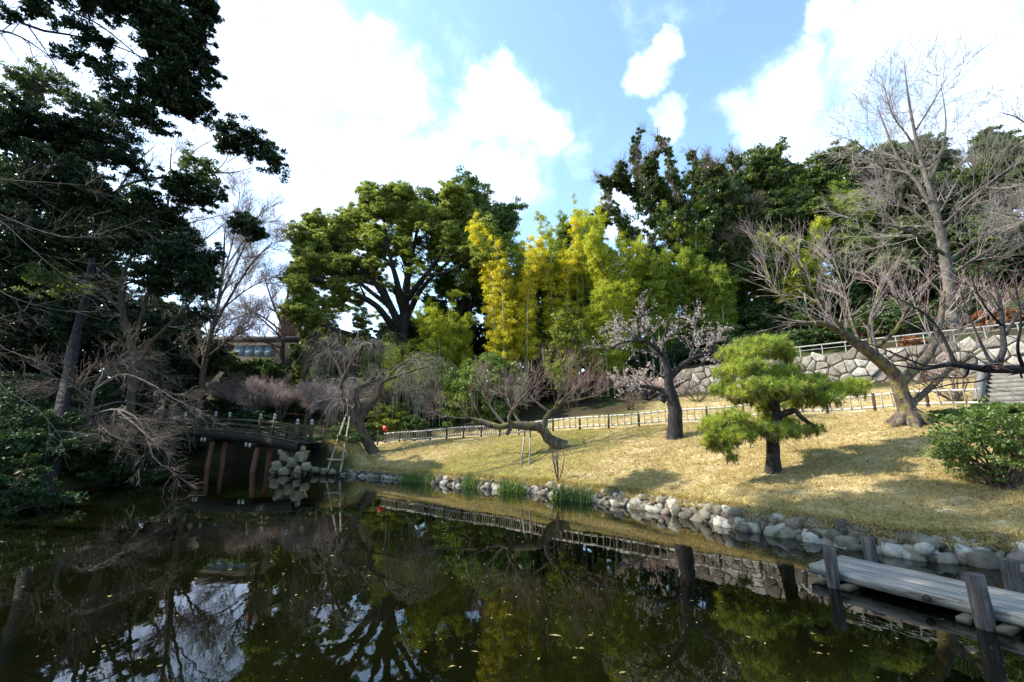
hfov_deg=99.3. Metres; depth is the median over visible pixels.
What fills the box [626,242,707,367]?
bamboo clump
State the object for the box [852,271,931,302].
hill shrub
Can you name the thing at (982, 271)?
hill shrub
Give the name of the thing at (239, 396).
bare cherry tree
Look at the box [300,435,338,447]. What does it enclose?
shrub
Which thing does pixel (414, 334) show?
understorey tree
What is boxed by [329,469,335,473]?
boulder
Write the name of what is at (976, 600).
wooden jetty
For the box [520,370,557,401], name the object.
dark shrub
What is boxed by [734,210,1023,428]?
old plum tree
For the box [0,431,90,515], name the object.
shade shrub
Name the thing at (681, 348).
terrace shrub
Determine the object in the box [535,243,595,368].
evergreen tree
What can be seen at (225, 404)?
shade shrub
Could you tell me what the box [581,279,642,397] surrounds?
bamboo clump
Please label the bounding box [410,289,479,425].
bamboo clump
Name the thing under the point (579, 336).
glossy shrub
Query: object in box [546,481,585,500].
iris clump
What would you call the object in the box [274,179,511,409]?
camphor tree
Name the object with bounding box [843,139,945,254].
hill tree
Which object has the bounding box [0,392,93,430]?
shade shrub
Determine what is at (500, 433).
bamboo fence
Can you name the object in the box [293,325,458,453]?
weeping cherry tree
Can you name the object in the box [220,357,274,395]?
bank evergreen tree
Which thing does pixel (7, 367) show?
bank evergreen tree
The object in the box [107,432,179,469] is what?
shade shrub
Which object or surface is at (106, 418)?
shade shrub
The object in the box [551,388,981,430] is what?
bamboo fence
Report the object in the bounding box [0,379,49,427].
shade shrub
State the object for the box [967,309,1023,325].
terrace shrub
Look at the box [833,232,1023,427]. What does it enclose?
foreground plum tree
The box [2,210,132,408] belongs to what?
bank evergreen tree
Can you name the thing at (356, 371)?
round evergreen tree
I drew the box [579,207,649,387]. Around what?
bamboo clump
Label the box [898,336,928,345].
terrace shrub
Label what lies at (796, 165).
hill tree
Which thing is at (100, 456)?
shade shrub
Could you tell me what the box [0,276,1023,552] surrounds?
ground
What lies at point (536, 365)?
hill tree
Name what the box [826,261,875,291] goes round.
hill shrub
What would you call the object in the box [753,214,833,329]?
bamboo clump
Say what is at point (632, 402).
leafless shrub
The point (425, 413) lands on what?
dark shrub
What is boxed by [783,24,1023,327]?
tall bare tree
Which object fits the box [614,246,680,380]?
bamboo clump
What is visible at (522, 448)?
support pole
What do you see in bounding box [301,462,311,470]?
boulder
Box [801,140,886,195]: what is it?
evergreen tree
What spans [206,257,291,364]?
bare tree
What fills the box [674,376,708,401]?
leafless shrub
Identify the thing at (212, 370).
bank evergreen tree
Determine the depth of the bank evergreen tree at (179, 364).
35.12 m
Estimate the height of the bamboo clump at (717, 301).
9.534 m
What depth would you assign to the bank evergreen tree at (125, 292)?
45.25 m
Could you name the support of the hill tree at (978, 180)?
on the ground at (604, 404)
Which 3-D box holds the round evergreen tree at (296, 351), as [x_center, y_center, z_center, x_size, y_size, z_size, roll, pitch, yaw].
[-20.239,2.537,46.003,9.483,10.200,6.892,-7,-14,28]
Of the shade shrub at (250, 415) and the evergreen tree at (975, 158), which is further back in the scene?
the evergreen tree at (975, 158)
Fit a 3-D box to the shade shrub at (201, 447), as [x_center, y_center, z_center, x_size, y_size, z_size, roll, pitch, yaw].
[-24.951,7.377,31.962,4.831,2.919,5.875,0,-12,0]
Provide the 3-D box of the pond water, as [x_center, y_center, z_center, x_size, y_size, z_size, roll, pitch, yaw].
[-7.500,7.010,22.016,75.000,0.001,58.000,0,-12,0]
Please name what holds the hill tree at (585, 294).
on the ground at (604, 404)
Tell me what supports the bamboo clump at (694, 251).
on the ground at (604, 404)
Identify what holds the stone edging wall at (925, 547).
on the ground at (604, 404)
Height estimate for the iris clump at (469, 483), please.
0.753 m
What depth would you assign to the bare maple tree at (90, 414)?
19.97 m
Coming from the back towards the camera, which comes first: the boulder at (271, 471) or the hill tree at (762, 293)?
the hill tree at (762, 293)
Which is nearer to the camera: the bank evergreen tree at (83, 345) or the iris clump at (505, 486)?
the iris clump at (505, 486)
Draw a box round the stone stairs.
[971,359,1023,403]
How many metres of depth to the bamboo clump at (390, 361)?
36.05 m
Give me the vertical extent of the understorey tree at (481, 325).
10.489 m
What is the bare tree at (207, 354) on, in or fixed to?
on the ground at (604, 404)
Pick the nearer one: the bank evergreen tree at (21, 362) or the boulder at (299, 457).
the boulder at (299, 457)
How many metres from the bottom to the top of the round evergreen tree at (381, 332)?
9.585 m
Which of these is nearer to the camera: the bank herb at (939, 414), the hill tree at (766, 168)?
the bank herb at (939, 414)
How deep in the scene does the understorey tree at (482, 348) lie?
47.18 m
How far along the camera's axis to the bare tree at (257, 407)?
40.32 m
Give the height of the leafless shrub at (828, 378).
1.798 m
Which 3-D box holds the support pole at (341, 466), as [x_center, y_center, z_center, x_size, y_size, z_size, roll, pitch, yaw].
[-9.729,5.877,25.463,0.114,3.302,3.050,3,-13,-15]
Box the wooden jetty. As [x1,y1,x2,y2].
[809,536,1023,636]
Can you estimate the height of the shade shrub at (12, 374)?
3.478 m
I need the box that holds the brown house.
[207,315,345,387]
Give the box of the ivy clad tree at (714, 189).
[584,121,774,343]
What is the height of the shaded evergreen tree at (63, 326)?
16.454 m
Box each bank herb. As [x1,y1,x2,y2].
[925,408,977,419]
[925,418,939,424]
[947,401,1023,419]
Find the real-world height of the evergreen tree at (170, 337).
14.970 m
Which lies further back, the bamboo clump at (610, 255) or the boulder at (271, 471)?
the bamboo clump at (610, 255)
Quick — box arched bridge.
[153,411,319,471]
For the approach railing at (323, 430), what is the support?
on the ground at (604, 404)
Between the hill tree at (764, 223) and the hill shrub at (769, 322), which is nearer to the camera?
the hill shrub at (769, 322)
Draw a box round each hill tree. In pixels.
[483,290,545,402]
[550,260,600,377]
[620,264,669,360]
[681,261,775,339]
[691,168,779,266]
[709,135,842,250]
[743,234,837,321]
[747,195,853,265]
[771,154,831,200]
[774,138,882,228]
[839,214,936,297]
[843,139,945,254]
[861,131,964,252]
[888,132,1022,235]
[917,207,1023,281]
[935,123,1023,210]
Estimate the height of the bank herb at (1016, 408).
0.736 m
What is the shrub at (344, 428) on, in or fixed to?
on the ground at (604, 404)
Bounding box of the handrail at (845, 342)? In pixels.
[746,322,1023,356]
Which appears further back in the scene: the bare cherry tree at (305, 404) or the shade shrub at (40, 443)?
the bare cherry tree at (305, 404)
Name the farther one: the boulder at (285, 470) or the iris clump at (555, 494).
the boulder at (285, 470)
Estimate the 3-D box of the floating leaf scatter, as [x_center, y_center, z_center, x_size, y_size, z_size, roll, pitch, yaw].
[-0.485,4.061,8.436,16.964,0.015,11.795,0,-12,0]
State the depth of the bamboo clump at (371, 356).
41.20 m
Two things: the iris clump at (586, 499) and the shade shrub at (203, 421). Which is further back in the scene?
the shade shrub at (203, 421)
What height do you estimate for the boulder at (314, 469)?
0.374 m
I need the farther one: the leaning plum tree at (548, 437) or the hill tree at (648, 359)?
the hill tree at (648, 359)
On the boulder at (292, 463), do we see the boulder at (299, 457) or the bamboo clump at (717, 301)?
the boulder at (299, 457)
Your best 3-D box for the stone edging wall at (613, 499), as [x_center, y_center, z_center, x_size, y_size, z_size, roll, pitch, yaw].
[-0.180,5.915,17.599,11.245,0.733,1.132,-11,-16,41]
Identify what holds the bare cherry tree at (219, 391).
on the ground at (604, 404)
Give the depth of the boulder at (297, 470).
23.70 m
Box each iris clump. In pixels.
[397,469,439,483]
[459,472,483,487]
[495,477,532,492]
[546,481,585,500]
[572,483,595,502]
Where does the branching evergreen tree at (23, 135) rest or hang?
on the ground at (604, 404)
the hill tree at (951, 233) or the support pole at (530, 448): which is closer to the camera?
the support pole at (530, 448)
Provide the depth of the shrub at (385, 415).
33.69 m
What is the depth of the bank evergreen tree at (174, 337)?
42.42 m
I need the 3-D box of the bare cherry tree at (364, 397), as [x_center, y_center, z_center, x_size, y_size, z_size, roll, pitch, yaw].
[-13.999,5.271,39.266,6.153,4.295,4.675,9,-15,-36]
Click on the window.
(258, 350)
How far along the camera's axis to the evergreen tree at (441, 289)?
51.69 m
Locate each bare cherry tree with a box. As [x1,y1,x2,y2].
[204,375,253,412]
[222,375,288,411]
[245,375,307,421]
[293,376,369,425]
[294,374,336,424]
[327,377,380,411]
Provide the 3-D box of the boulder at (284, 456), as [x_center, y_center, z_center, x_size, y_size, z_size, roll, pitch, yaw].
[-12.967,6.641,24.973,0.601,0.607,0.732,0,-12,0]
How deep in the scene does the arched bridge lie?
27.28 m
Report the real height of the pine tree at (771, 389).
4.505 m
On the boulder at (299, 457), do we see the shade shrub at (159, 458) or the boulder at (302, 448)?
the boulder at (302, 448)
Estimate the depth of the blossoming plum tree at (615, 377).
30.19 m
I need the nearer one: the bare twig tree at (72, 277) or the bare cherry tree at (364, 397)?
the bare twig tree at (72, 277)
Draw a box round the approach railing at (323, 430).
[298,429,378,449]
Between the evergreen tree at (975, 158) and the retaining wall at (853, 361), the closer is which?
the retaining wall at (853, 361)
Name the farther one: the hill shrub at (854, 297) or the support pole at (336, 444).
the hill shrub at (854, 297)
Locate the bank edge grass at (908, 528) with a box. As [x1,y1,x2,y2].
[305,439,1023,552]
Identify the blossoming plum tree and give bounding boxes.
[584,292,740,439]
[606,361,683,400]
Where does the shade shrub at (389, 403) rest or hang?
on the ground at (604, 404)
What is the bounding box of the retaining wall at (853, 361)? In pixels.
[658,335,1023,395]
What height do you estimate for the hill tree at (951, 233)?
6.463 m
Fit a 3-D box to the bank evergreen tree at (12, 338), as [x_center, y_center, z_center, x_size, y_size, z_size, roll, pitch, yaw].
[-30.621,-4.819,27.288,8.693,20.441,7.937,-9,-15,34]
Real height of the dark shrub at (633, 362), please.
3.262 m
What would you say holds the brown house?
on the ground at (604, 404)
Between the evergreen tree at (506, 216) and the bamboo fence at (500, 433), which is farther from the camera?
the evergreen tree at (506, 216)
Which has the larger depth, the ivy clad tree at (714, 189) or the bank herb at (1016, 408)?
the ivy clad tree at (714, 189)
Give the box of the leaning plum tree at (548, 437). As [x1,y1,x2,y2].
[411,343,612,449]
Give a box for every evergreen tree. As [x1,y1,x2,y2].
[0,0,237,148]
[0,52,290,492]
[0,153,113,364]
[0,192,225,469]
[0,346,104,381]
[1,305,34,386]
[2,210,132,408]
[12,305,113,401]
[40,294,157,409]
[74,276,143,411]
[89,324,194,425]
[129,292,237,419]
[131,289,206,408]
[135,307,197,410]
[164,328,228,411]
[191,351,241,398]
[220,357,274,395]
[260,361,296,394]
[283,324,360,390]
[324,330,369,397]
[352,327,406,395]
[415,165,541,403]
[421,278,462,372]
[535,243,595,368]
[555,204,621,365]
[949,132,1022,211]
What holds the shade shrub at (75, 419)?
on the ground at (604, 404)
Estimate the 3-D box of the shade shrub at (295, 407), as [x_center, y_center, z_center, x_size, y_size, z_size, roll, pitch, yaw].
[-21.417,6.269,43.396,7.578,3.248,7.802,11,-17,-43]
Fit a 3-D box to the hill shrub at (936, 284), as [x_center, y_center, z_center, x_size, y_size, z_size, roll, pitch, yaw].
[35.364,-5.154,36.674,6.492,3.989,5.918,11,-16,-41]
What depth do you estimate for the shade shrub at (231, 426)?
36.61 m
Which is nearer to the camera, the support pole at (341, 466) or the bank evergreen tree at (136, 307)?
the support pole at (341, 466)
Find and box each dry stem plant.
[549,442,564,483]
[937,387,967,404]
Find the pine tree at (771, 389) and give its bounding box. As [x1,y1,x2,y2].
[693,332,876,473]
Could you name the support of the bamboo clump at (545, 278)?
on the ground at (604, 404)
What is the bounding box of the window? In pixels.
[234,345,275,356]
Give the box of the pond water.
[0,462,1023,681]
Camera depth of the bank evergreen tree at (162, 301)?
47.43 m
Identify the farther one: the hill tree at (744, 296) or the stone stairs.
the hill tree at (744, 296)
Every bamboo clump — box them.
[356,332,405,419]
[381,338,436,429]
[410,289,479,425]
[464,211,548,409]
[503,210,568,403]
[520,215,585,398]
[533,192,611,387]
[557,220,618,379]
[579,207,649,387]
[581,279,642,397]
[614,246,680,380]
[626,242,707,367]
[658,199,711,342]
[689,257,742,341]
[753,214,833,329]
[816,178,883,281]
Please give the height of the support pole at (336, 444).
3.285 m
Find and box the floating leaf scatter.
[16,515,1019,681]
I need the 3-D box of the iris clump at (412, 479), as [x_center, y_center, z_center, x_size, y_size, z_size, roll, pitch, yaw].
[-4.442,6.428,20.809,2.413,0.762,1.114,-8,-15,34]
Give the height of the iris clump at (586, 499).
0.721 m
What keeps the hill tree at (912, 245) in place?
on the ground at (604, 404)
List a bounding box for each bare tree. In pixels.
[109,122,227,412]
[174,164,298,417]
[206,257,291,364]
[223,368,296,416]
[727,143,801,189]
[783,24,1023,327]
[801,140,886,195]
[961,72,1023,234]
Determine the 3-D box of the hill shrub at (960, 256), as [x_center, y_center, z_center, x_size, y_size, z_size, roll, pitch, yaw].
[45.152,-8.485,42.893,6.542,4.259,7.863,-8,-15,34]
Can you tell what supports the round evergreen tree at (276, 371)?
on the ground at (604, 404)
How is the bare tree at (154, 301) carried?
on the ground at (604, 404)
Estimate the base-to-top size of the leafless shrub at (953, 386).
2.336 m
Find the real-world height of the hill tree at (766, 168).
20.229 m
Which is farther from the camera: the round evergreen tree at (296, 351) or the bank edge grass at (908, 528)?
the round evergreen tree at (296, 351)
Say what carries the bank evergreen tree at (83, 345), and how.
on the ground at (604, 404)
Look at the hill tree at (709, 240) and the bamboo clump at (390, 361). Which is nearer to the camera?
the bamboo clump at (390, 361)
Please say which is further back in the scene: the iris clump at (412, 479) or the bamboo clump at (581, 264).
the bamboo clump at (581, 264)
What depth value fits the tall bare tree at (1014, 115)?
23.92 m
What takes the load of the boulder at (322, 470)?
on the pond water
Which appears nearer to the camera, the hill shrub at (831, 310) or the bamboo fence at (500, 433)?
the bamboo fence at (500, 433)
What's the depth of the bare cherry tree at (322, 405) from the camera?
37.04 m
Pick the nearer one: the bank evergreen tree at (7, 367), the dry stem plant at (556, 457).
the dry stem plant at (556, 457)
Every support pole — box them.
[326,414,346,471]
[339,415,349,472]
[520,431,525,464]
[529,430,530,464]
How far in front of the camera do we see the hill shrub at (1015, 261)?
33.85 m
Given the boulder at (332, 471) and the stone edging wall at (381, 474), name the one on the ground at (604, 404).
the stone edging wall at (381, 474)
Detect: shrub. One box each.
[0,370,94,412]
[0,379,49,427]
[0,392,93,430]
[0,395,107,474]
[0,405,124,473]
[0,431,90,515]
[47,385,149,430]
[60,427,134,482]
[77,412,137,441]
[101,459,163,482]
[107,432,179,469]
[111,416,196,448]
[140,423,209,453]
[166,409,223,426]
[187,394,250,417]
[206,416,257,430]
[221,406,293,423]
[255,393,333,415]
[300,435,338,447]
[327,422,387,439]
[336,432,364,443]
[355,401,412,417]
[365,401,424,434]
[398,414,433,440]
[413,389,459,421]
[436,350,531,427]
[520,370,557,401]
[533,300,595,408]
[589,348,663,384]
[620,391,645,409]
[664,333,722,364]
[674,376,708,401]
[702,323,780,351]
[703,304,777,342]
[737,301,816,334]
[773,292,847,321]
[778,315,861,348]
[805,365,840,380]
[816,279,901,318]
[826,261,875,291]
[846,296,934,338]
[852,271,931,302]
[886,255,977,301]
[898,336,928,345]
[910,340,993,400]
[915,396,1023,490]
[917,287,995,322]
[930,253,1014,289]
[937,229,973,261]
[957,246,1023,286]
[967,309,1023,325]
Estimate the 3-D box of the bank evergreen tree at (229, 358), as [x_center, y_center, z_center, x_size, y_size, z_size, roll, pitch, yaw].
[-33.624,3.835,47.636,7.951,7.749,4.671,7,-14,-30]
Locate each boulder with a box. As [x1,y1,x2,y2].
[269,467,276,473]
[271,460,282,471]
[278,466,289,474]
[279,451,289,461]
[286,457,298,467]
[293,465,301,473]
[294,451,308,462]
[300,445,305,451]
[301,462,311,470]
[311,466,319,472]
[320,468,326,473]
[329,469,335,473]
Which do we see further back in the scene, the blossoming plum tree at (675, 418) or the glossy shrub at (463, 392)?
the glossy shrub at (463, 392)
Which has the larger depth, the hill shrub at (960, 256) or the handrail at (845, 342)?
the hill shrub at (960, 256)
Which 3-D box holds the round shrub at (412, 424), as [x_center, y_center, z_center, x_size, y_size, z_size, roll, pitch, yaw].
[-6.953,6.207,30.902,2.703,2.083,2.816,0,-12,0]
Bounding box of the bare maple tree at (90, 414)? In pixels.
[0,319,233,493]
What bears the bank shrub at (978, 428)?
on the ground at (604, 404)
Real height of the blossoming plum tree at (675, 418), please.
6.951 m
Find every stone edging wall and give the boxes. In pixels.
[277,467,419,479]
[420,473,630,506]
[623,493,1023,571]
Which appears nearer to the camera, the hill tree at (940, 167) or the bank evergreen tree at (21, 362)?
the bank evergreen tree at (21, 362)
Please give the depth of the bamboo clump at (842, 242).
44.42 m
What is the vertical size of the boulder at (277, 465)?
0.634 m
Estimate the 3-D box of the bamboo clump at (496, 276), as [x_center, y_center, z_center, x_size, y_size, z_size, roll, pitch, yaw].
[-0.521,-2.712,37.857,7.634,17.911,6.549,0,-12,0]
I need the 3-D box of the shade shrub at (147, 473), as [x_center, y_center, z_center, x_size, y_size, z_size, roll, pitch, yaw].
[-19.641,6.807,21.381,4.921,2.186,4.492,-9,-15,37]
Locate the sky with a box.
[0,0,1023,377]
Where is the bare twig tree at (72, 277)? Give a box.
[0,149,171,469]
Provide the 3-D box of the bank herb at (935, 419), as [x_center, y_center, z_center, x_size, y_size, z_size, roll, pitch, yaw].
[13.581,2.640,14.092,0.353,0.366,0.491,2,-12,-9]
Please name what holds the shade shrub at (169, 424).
on the ground at (604, 404)
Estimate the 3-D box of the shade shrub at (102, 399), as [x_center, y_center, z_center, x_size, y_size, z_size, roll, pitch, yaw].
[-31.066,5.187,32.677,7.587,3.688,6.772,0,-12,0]
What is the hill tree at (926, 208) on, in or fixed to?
on the ground at (604, 404)
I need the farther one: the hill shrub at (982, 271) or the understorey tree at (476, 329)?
the understorey tree at (476, 329)
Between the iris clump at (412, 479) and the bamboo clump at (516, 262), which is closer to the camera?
the iris clump at (412, 479)
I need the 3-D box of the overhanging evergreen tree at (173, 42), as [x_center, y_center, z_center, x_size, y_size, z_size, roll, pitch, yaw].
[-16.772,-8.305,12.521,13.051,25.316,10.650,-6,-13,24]
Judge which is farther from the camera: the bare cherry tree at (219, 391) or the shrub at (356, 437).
the bare cherry tree at (219, 391)
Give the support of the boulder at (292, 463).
on the ground at (604, 404)
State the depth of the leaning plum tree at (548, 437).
20.99 m
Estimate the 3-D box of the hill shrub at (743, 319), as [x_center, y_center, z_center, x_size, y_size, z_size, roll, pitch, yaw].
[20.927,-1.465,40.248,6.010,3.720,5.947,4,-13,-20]
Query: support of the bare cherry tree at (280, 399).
on the ground at (604, 404)
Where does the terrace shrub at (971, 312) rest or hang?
on the ground at (604, 404)
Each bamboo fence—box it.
[384,419,550,442]
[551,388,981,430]
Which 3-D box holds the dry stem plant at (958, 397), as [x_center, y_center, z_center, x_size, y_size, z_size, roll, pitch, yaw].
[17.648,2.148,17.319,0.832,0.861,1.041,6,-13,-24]
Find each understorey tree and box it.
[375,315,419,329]
[394,318,439,398]
[421,309,487,381]
[469,322,529,394]
[478,315,552,387]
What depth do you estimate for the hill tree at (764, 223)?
47.35 m
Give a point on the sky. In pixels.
(530, 97)
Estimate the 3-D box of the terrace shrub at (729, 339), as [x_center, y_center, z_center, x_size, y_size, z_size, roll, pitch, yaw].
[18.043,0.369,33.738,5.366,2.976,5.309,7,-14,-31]
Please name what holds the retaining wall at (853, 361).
on the ground at (604, 404)
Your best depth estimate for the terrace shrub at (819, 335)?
30.32 m
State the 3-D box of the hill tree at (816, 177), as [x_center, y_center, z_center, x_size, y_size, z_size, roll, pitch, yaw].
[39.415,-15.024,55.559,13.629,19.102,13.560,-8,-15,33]
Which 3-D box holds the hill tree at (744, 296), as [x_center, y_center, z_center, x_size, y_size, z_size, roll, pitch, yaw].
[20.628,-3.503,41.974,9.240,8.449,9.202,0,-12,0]
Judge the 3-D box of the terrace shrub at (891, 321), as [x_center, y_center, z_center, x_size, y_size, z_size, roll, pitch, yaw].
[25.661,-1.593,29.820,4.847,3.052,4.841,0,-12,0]

